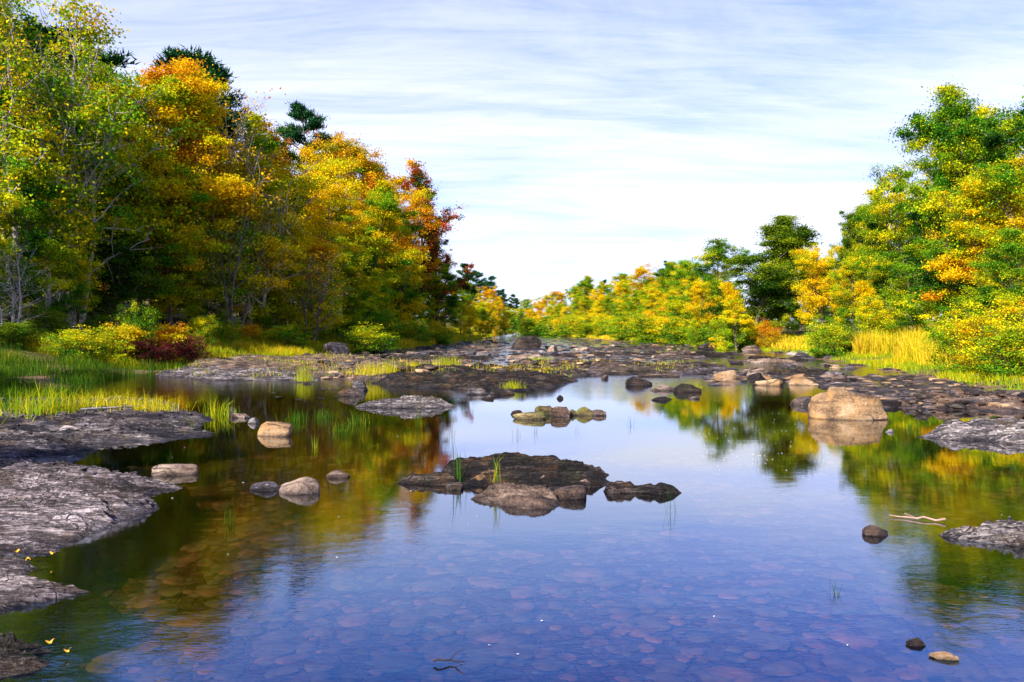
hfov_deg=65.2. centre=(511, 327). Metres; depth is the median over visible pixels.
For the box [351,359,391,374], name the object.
grass tuft
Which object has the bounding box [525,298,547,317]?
broadleaf tree
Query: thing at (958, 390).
river rock
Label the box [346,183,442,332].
broadleaf tree
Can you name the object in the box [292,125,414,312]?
broadleaf tree
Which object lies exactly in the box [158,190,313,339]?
bare tree
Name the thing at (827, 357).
river rock
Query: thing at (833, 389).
river rock
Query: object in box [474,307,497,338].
broadleaf tree
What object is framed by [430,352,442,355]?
river rock
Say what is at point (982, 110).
broadleaf tree
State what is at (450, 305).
broadleaf tree
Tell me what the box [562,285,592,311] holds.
broadleaf tree
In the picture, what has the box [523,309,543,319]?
broadleaf tree
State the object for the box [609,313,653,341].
bush
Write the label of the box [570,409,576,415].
river rock
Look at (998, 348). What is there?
bush
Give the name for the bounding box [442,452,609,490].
rock ledge
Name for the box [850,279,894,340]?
broadleaf tree
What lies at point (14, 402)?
grass tuft
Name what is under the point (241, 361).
rock ledge
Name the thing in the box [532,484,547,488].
river rock
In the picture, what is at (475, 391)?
river rock
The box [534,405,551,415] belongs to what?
river rock
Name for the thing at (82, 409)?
driftwood
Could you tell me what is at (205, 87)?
broadleaf tree
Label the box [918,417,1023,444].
rock ledge
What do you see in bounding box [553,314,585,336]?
bush
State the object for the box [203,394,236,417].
reed tuft
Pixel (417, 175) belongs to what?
broadleaf tree
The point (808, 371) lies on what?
riffle rock
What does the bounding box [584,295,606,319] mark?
broadleaf tree
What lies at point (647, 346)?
riffle rock
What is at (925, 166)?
broadleaf tree
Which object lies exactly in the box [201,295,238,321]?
broadleaf tree
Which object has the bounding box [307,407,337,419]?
reed tuft
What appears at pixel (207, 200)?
broadleaf tree
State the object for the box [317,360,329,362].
river rock
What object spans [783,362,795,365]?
river rock
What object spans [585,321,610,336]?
bush
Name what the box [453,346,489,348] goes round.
riffle rock
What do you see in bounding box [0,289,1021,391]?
ground
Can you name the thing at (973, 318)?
bush
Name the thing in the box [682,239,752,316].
broadleaf tree
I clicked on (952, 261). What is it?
broadleaf tree
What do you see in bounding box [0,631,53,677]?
rock ledge
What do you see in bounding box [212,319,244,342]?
bush
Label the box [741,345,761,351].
river rock
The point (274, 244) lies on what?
broadleaf tree
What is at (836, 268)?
broadleaf tree
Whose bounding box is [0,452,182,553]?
rock ledge
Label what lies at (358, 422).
reed tuft
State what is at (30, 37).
broadleaf tree
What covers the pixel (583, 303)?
broadleaf tree
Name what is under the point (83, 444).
gravel
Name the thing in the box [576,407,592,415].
river rock
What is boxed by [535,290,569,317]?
broadleaf tree
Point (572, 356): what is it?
riffle rock
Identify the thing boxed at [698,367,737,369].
riffle rock
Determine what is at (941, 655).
river rock
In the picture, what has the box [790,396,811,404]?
river rock
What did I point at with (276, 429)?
river rock
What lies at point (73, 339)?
bush
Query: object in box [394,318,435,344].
bush
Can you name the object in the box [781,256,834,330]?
broadleaf tree
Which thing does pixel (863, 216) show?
broadleaf tree
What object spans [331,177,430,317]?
broadleaf tree
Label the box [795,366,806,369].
river rock
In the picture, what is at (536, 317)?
bush
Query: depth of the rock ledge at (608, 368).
29.37 m
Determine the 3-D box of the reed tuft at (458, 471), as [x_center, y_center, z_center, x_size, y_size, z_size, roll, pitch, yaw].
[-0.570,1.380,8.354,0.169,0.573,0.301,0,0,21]
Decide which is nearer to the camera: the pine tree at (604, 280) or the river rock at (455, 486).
the river rock at (455, 486)
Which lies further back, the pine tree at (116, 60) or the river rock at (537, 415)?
the pine tree at (116, 60)
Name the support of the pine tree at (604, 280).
on the ground at (177, 319)
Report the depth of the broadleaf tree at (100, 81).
42.92 m
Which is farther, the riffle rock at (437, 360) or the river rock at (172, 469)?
the riffle rock at (437, 360)
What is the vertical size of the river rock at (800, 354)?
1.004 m
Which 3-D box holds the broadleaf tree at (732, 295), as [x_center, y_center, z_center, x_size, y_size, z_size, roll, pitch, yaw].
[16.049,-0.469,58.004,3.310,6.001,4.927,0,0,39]
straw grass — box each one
[319,327,501,349]
[558,328,874,351]
[845,317,1023,376]
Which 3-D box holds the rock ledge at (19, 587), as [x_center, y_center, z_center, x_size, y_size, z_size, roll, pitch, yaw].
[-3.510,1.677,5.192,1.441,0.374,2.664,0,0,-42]
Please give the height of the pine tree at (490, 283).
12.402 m
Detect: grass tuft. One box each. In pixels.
[0,378,113,422]
[0,390,41,410]
[0,395,40,409]
[22,384,98,413]
[36,387,128,409]
[68,388,168,412]
[96,393,173,410]
[121,394,198,412]
[294,360,316,381]
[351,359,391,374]
[375,360,406,372]
[398,357,426,370]
[424,354,474,365]
[500,379,524,388]
[522,356,553,360]
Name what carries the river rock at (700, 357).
on the water
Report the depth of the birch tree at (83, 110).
36.86 m
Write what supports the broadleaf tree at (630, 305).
on the ground at (177, 319)
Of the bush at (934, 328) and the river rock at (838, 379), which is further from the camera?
the bush at (934, 328)
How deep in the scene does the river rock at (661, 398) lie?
17.65 m
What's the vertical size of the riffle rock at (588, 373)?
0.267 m
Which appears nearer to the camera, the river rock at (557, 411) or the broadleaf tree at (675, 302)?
the river rock at (557, 411)
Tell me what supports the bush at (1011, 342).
on the ground at (177, 319)
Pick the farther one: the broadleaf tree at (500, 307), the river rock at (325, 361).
the broadleaf tree at (500, 307)
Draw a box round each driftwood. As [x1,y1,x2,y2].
[79,405,144,410]
[433,649,464,661]
[889,512,945,520]
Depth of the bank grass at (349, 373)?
28.02 m
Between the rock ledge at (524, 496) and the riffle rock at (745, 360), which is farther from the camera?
the riffle rock at (745, 360)
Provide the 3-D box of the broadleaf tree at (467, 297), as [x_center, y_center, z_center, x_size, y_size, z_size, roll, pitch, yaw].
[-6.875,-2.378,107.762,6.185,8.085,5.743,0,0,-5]
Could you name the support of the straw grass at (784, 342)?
on the ground at (177, 319)
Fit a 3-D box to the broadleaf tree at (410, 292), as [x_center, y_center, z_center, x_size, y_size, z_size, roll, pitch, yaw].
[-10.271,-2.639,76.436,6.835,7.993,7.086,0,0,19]
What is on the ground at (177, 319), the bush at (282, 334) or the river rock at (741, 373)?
the bush at (282, 334)
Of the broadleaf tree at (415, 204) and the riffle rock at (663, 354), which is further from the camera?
the broadleaf tree at (415, 204)
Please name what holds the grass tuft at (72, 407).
on the rock ledge at (40, 450)
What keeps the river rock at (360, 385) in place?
on the ground at (177, 319)
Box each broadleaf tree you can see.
[0,0,76,266]
[0,0,76,304]
[0,5,226,324]
[0,156,104,322]
[16,33,119,81]
[27,58,164,320]
[33,211,109,329]
[60,56,246,318]
[68,184,181,326]
[94,272,127,300]
[100,189,249,330]
[103,49,291,319]
[161,152,339,333]
[180,244,237,330]
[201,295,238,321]
[213,145,371,326]
[216,115,346,311]
[233,239,314,330]
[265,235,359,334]
[285,169,393,308]
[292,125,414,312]
[326,232,396,329]
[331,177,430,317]
[345,275,387,339]
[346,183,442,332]
[352,158,449,294]
[380,271,435,336]
[394,158,478,332]
[414,263,473,332]
[417,214,460,325]
[444,282,483,334]
[457,302,480,340]
[470,286,500,337]
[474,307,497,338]
[488,298,512,337]
[495,310,513,337]
[506,308,522,335]
[511,307,524,333]
[513,298,537,316]
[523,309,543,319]
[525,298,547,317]
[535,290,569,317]
[546,304,573,317]
[559,305,574,318]
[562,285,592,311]
[563,292,585,313]
[570,275,610,315]
[571,297,597,316]
[584,287,610,313]
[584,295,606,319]
[589,272,640,316]
[594,295,622,317]
[609,295,634,319]
[610,279,636,311]
[618,289,648,321]
[623,276,659,306]
[625,263,660,309]
[638,295,657,311]
[639,287,664,316]
[644,281,667,295]
[650,261,677,306]
[650,276,687,334]
[651,259,706,328]
[656,278,671,309]
[663,290,686,313]
[668,258,725,302]
[674,278,723,342]
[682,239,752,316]
[692,212,838,335]
[709,280,762,350]
[747,260,802,324]
[765,308,798,329]
[774,259,806,330]
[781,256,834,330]
[789,243,848,326]
[789,304,812,329]
[816,257,862,329]
[823,239,856,325]
[823,256,887,333]
[834,202,899,319]
[839,212,908,316]
[842,188,912,316]
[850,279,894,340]
[855,157,963,329]
[856,237,945,340]
[868,75,1023,301]
[887,206,993,331]
[893,142,963,319]
[899,101,1022,282]
[912,174,1023,319]
[931,100,1023,171]
[934,254,1023,357]
[949,153,1023,286]
[958,225,1023,327]
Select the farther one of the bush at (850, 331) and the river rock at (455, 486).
the bush at (850, 331)
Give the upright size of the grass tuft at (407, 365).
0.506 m
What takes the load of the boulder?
in the water
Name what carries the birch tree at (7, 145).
on the ground at (177, 319)
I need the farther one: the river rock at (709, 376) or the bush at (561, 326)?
the bush at (561, 326)
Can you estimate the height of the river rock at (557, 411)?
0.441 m
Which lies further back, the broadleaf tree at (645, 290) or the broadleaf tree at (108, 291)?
the broadleaf tree at (645, 290)
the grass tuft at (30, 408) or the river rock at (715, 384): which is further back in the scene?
the river rock at (715, 384)
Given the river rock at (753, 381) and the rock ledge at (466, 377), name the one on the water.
the river rock at (753, 381)
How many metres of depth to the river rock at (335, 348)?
45.44 m
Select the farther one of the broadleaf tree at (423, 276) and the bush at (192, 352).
the broadleaf tree at (423, 276)
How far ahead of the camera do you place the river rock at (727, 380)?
23.77 m
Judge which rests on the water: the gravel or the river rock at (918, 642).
the river rock at (918, 642)
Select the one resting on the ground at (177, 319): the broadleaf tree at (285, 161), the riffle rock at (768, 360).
the broadleaf tree at (285, 161)
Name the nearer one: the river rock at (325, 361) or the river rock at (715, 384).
the river rock at (715, 384)
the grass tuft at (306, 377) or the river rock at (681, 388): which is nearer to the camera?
the river rock at (681, 388)
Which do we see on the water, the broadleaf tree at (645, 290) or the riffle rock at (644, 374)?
the riffle rock at (644, 374)
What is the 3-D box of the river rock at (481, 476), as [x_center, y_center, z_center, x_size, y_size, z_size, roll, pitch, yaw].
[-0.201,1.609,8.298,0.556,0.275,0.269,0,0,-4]
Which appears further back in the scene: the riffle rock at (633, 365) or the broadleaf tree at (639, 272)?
the broadleaf tree at (639, 272)
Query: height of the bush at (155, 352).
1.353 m
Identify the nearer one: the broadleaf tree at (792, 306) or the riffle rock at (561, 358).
the riffle rock at (561, 358)
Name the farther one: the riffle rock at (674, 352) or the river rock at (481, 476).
the riffle rock at (674, 352)
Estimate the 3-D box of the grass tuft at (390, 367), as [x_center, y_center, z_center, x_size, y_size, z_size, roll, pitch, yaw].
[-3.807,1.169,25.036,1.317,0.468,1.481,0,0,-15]
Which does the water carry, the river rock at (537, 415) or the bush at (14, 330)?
the river rock at (537, 415)
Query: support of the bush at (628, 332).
on the ground at (177, 319)
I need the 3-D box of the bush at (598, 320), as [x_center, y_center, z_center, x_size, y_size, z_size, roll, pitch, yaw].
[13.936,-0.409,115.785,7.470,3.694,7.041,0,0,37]
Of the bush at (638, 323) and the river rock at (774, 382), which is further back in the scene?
the bush at (638, 323)
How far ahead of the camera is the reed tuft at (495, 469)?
7.75 m
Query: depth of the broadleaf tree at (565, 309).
148.98 m
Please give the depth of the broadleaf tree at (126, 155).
41.10 m
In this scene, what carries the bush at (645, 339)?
on the ground at (177, 319)
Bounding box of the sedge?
[0,325,297,398]
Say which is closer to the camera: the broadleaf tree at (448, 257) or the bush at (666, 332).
the bush at (666, 332)
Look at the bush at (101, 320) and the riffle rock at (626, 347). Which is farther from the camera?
the riffle rock at (626, 347)
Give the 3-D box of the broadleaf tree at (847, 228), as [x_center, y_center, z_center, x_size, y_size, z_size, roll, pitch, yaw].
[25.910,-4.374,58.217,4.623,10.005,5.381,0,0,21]
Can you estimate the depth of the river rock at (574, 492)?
7.47 m
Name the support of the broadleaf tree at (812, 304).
on the ground at (177, 319)
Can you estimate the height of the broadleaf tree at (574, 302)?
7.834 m
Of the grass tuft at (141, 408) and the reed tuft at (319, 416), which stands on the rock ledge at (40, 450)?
the grass tuft at (141, 408)
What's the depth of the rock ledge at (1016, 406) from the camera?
15.63 m
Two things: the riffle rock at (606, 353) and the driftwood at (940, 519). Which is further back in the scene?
the riffle rock at (606, 353)
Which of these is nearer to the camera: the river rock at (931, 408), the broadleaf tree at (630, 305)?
the river rock at (931, 408)
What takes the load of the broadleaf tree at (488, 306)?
on the ground at (177, 319)
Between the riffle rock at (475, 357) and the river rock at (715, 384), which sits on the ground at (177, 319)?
the riffle rock at (475, 357)
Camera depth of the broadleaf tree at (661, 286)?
101.78 m
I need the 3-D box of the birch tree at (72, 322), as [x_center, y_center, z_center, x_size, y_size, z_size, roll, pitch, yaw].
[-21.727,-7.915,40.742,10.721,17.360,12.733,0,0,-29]
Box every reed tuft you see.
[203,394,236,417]
[224,495,234,524]
[271,408,313,422]
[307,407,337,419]
[329,421,351,432]
[339,407,377,424]
[413,411,422,425]
[449,435,466,481]
[487,451,502,481]
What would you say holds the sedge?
on the ground at (177, 319)
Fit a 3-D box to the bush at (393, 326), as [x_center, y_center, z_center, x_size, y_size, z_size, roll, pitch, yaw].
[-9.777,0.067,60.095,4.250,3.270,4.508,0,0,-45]
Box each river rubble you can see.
[188,332,1023,407]
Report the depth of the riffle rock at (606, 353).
46.85 m
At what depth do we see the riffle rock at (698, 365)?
30.88 m
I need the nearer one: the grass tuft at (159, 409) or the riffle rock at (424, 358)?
the grass tuft at (159, 409)
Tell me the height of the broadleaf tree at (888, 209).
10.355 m
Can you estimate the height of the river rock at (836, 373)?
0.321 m
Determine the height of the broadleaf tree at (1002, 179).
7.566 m
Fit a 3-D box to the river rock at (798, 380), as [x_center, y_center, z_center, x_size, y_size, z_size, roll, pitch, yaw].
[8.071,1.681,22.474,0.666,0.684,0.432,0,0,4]
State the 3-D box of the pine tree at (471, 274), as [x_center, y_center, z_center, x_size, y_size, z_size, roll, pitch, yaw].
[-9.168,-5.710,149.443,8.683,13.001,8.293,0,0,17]
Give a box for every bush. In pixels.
[0,320,49,347]
[9,308,78,336]
[37,325,112,360]
[76,314,116,339]
[82,321,156,366]
[110,298,164,359]
[121,337,182,368]
[146,321,206,362]
[163,332,214,364]
[184,313,223,347]
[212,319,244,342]
[233,322,271,343]
[241,313,286,335]
[260,324,317,349]
[283,314,334,343]
[321,318,363,342]
[326,322,398,353]
[363,308,410,342]
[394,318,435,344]
[416,318,461,344]
[517,313,544,335]
[517,316,543,335]
[532,314,575,335]
[535,321,552,335]
[536,314,580,336]
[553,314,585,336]
[561,313,606,337]
[579,313,615,335]
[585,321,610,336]
[593,316,628,334]
[605,321,635,340]
[609,311,648,340]
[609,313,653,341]
[619,321,640,339]
[623,313,667,341]
[626,308,676,342]
[645,315,692,342]
[649,319,690,344]
[653,319,677,342]
[661,315,699,344]
[673,314,714,343]
[685,320,712,346]
[695,310,765,347]
[697,317,750,348]
[732,323,765,348]
[753,317,783,348]
[797,321,852,357]
[810,319,865,353]
[856,308,907,338]
[915,315,994,373]
[917,316,954,351]
[937,296,1023,376]
[941,343,989,375]
[957,318,1023,378]
[1001,331,1023,375]
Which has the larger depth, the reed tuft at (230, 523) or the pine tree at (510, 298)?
the pine tree at (510, 298)
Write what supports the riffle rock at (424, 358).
on the water
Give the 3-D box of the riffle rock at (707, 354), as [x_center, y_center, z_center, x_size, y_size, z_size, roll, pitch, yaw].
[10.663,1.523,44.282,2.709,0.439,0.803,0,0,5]
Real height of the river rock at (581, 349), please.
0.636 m
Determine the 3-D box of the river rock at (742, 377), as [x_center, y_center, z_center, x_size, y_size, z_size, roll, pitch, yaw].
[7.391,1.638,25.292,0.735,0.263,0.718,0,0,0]
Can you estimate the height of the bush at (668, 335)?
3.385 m
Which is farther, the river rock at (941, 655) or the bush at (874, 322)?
the bush at (874, 322)
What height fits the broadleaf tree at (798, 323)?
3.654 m
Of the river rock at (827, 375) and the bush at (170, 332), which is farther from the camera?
the bush at (170, 332)
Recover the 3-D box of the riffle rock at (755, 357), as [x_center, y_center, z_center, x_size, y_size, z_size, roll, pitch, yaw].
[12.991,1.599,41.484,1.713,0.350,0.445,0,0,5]
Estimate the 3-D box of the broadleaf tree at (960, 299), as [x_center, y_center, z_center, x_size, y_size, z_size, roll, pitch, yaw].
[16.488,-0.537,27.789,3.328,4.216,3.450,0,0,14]
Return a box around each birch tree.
[0,0,116,320]
[0,0,166,327]
[0,0,201,331]
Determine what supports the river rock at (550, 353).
on the ground at (177, 319)
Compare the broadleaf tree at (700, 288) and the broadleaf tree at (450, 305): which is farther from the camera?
the broadleaf tree at (450, 305)
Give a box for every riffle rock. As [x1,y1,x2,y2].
[391,357,450,359]
[418,359,468,362]
[445,356,493,358]
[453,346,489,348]
[506,354,543,358]
[536,356,581,359]
[554,370,603,375]
[555,355,577,357]
[587,351,643,354]
[607,347,642,348]
[619,364,656,366]
[629,345,664,348]
[637,372,679,376]
[651,353,675,357]
[654,351,690,353]
[654,355,694,357]
[669,369,713,374]
[683,351,727,356]
[689,363,727,367]
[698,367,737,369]
[715,352,738,354]
[728,359,748,361]
[747,358,795,362]
[748,355,776,358]
[767,368,827,373]
[777,357,807,360]
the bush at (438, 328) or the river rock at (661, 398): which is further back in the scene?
the bush at (438, 328)
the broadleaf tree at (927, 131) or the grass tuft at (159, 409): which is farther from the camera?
the broadleaf tree at (927, 131)
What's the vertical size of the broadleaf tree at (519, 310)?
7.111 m
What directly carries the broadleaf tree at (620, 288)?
on the ground at (177, 319)
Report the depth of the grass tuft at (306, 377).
23.41 m
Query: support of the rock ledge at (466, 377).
on the ground at (177, 319)
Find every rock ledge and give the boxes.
[0,396,215,461]
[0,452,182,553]
[0,553,89,612]
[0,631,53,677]
[155,364,317,380]
[187,353,409,378]
[355,395,454,408]
[372,363,578,390]
[397,472,459,484]
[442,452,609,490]
[471,483,560,508]
[512,359,693,376]
[603,481,680,493]
[901,389,1023,412]
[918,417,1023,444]
[938,516,1023,547]
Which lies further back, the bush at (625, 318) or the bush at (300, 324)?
the bush at (625, 318)
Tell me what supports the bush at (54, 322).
on the ground at (177, 319)
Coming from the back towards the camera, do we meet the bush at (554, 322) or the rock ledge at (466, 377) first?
the bush at (554, 322)
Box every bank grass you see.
[2,327,432,368]
[155,337,948,379]
[760,342,1023,390]
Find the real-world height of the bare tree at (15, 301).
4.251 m
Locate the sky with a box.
[8,0,1023,320]
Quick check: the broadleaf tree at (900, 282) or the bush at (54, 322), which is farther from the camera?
the broadleaf tree at (900, 282)
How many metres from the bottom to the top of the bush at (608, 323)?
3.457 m
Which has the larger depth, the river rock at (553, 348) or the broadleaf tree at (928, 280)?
the river rock at (553, 348)
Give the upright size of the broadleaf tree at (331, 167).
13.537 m
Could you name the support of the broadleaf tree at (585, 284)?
on the ground at (177, 319)
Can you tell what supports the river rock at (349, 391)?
on the water
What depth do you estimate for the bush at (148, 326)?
31.82 m
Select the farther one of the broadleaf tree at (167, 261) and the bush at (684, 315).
the bush at (684, 315)
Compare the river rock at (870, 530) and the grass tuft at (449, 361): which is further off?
the grass tuft at (449, 361)
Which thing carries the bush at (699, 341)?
on the ground at (177, 319)
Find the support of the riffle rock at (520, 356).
on the ground at (177, 319)
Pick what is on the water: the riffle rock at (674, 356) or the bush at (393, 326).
the riffle rock at (674, 356)
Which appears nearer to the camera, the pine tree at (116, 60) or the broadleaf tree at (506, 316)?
the pine tree at (116, 60)
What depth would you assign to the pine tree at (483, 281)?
155.45 m
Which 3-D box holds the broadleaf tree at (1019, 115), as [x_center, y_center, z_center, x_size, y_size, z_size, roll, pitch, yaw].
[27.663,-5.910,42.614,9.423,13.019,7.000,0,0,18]
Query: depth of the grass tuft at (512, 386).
20.21 m
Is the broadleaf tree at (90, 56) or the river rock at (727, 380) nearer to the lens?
the river rock at (727, 380)
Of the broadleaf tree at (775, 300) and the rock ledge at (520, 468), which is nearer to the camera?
the rock ledge at (520, 468)
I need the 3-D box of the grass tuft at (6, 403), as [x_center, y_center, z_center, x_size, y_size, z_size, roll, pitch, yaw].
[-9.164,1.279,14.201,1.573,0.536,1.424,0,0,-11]
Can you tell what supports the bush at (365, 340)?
on the ground at (177, 319)
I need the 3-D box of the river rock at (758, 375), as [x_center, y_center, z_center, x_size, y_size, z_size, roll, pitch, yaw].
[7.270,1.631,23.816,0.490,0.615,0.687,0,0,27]
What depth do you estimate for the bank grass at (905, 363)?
29.14 m
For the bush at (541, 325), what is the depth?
149.35 m
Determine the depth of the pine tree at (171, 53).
56.58 m
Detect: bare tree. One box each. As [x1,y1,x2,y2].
[0,240,78,323]
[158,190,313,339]
[182,87,332,328]
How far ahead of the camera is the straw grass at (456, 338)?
73.97 m
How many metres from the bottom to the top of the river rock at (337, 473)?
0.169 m
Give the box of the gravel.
[0,398,203,490]
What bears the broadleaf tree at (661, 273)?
on the ground at (177, 319)
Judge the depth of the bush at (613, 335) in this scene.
96.17 m
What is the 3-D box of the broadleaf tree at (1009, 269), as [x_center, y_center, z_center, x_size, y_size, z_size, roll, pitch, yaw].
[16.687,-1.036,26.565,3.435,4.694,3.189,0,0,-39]
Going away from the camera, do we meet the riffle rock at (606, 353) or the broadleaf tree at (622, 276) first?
the riffle rock at (606, 353)
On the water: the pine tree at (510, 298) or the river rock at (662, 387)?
the river rock at (662, 387)
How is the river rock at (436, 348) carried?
on the ground at (177, 319)
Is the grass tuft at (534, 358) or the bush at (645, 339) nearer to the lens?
the grass tuft at (534, 358)
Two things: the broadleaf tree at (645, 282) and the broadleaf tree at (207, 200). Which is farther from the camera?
the broadleaf tree at (645, 282)
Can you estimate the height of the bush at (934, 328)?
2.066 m
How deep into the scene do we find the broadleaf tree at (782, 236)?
60.87 m
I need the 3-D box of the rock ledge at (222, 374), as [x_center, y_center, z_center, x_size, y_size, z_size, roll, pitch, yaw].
[-9.492,1.601,28.057,5.859,0.527,9.643,0,0,-13]
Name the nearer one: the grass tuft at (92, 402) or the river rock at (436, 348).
the grass tuft at (92, 402)
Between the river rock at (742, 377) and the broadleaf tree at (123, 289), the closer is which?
the river rock at (742, 377)
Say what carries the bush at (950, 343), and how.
on the ground at (177, 319)
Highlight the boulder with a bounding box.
[808,391,887,420]
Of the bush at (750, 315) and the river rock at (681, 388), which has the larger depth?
the bush at (750, 315)
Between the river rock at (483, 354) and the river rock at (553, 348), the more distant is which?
the river rock at (553, 348)
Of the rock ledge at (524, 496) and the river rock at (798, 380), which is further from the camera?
the river rock at (798, 380)
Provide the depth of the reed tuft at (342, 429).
12.28 m
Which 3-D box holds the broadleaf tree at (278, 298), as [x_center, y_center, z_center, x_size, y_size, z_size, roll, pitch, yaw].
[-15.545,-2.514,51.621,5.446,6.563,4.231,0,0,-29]
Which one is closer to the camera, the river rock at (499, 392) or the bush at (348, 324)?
the river rock at (499, 392)
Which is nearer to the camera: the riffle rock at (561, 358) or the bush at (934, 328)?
the bush at (934, 328)
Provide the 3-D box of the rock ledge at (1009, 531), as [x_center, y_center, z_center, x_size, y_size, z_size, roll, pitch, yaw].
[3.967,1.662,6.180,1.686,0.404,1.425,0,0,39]
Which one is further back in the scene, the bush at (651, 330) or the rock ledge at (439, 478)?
the bush at (651, 330)
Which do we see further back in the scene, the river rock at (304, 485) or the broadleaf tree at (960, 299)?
the broadleaf tree at (960, 299)
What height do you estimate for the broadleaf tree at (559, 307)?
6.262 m
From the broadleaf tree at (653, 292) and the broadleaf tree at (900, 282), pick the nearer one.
the broadleaf tree at (900, 282)
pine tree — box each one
[19,22,229,321]
[109,45,296,324]
[174,63,287,322]
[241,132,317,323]
[272,98,360,231]
[446,263,482,322]
[469,270,488,324]
[481,276,508,321]
[497,289,517,334]
[508,294,526,333]
[596,279,611,296]
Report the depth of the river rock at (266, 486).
7.87 m
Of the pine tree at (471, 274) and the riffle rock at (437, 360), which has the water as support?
the riffle rock at (437, 360)
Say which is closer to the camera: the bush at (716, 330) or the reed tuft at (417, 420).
the reed tuft at (417, 420)
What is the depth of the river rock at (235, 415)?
14.19 m
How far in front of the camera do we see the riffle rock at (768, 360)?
36.43 m
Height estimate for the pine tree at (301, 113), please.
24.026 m
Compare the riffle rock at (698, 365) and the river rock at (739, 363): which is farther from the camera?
the river rock at (739, 363)
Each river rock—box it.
[152,464,198,475]
[231,413,250,417]
[248,417,258,423]
[250,481,279,490]
[257,421,292,436]
[279,477,319,494]
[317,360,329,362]
[323,342,351,354]
[326,469,350,477]
[338,387,361,396]
[352,381,367,390]
[427,347,440,349]
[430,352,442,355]
[445,482,463,489]
[466,388,487,394]
[471,470,494,479]
[475,352,491,355]
[482,397,493,399]
[490,389,514,394]
[511,336,541,347]
[511,410,522,414]
[512,411,545,419]
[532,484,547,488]
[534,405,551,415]
[542,352,556,354]
[547,345,557,351]
[550,406,571,416]
[554,485,586,499]
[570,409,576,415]
[573,347,589,350]
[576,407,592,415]
[592,409,606,415]
[601,375,608,379]
[625,376,651,385]
[649,384,674,390]
[651,396,671,400]
[672,383,701,392]
[693,355,707,358]
[698,343,716,349]
[703,374,713,378]
[707,383,721,385]
[713,370,736,379]
[717,379,739,381]
[730,362,742,364]
[736,372,746,374]
[737,376,747,378]
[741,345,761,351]
[741,379,759,382]
[746,372,765,379]
[747,368,764,375]
[755,379,783,385]
[762,375,775,378]
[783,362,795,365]
[788,375,812,384]
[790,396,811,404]
[793,351,814,359]
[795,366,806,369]
[819,374,835,377]
[821,356,833,358]
[824,371,843,374]
[827,376,849,382]
[827,386,848,392]
[841,366,855,368]
[862,525,887,535]
[882,400,901,406]
[906,638,925,646]
[913,391,932,399]
[922,406,937,409]
[928,651,958,660]
[950,387,964,394]
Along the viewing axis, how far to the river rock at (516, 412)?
14.73 m
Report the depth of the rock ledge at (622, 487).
7.75 m
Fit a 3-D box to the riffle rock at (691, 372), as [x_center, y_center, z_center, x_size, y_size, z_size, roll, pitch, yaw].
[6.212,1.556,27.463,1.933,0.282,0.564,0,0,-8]
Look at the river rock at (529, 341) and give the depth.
63.72 m
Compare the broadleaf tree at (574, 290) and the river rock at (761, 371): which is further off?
the broadleaf tree at (574, 290)
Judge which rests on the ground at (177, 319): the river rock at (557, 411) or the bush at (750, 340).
the bush at (750, 340)
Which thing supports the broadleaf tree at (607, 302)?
on the ground at (177, 319)
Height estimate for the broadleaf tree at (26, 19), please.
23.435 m
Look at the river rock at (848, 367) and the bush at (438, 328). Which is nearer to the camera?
the river rock at (848, 367)
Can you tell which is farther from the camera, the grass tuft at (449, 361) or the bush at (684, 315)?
the bush at (684, 315)
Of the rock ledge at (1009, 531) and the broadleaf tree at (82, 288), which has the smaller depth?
the rock ledge at (1009, 531)
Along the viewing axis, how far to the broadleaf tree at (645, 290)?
106.71 m
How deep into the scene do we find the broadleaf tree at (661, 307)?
83.67 m
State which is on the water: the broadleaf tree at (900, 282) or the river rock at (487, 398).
the river rock at (487, 398)
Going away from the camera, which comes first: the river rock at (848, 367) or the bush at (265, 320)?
the river rock at (848, 367)
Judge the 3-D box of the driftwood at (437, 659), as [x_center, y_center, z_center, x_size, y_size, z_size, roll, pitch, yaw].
[-0.298,1.577,3.834,0.153,0.026,0.139,0,0,0]
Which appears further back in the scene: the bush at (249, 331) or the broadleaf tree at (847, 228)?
the broadleaf tree at (847, 228)
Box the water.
[0,333,1023,681]
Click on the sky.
(599, 139)
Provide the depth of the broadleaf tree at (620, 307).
110.51 m
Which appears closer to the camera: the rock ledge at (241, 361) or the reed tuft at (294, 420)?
the reed tuft at (294, 420)
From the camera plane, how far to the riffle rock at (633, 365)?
29.80 m
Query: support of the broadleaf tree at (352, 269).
on the ground at (177, 319)
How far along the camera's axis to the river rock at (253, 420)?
13.35 m
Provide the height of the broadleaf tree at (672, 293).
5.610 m
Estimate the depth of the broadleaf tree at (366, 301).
57.64 m
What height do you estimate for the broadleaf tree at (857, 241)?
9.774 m
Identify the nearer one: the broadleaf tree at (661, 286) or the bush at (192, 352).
the bush at (192, 352)
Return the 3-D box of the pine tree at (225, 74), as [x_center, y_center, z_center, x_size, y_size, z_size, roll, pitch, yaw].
[-23.188,-9.856,60.083,13.554,20.362,14.191,0,0,25]
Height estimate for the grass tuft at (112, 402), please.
0.507 m
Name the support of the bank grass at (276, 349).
on the ground at (177, 319)
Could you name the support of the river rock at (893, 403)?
on the water
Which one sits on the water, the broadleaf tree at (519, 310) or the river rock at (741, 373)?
the river rock at (741, 373)
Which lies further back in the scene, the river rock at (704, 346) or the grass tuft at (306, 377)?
the river rock at (704, 346)

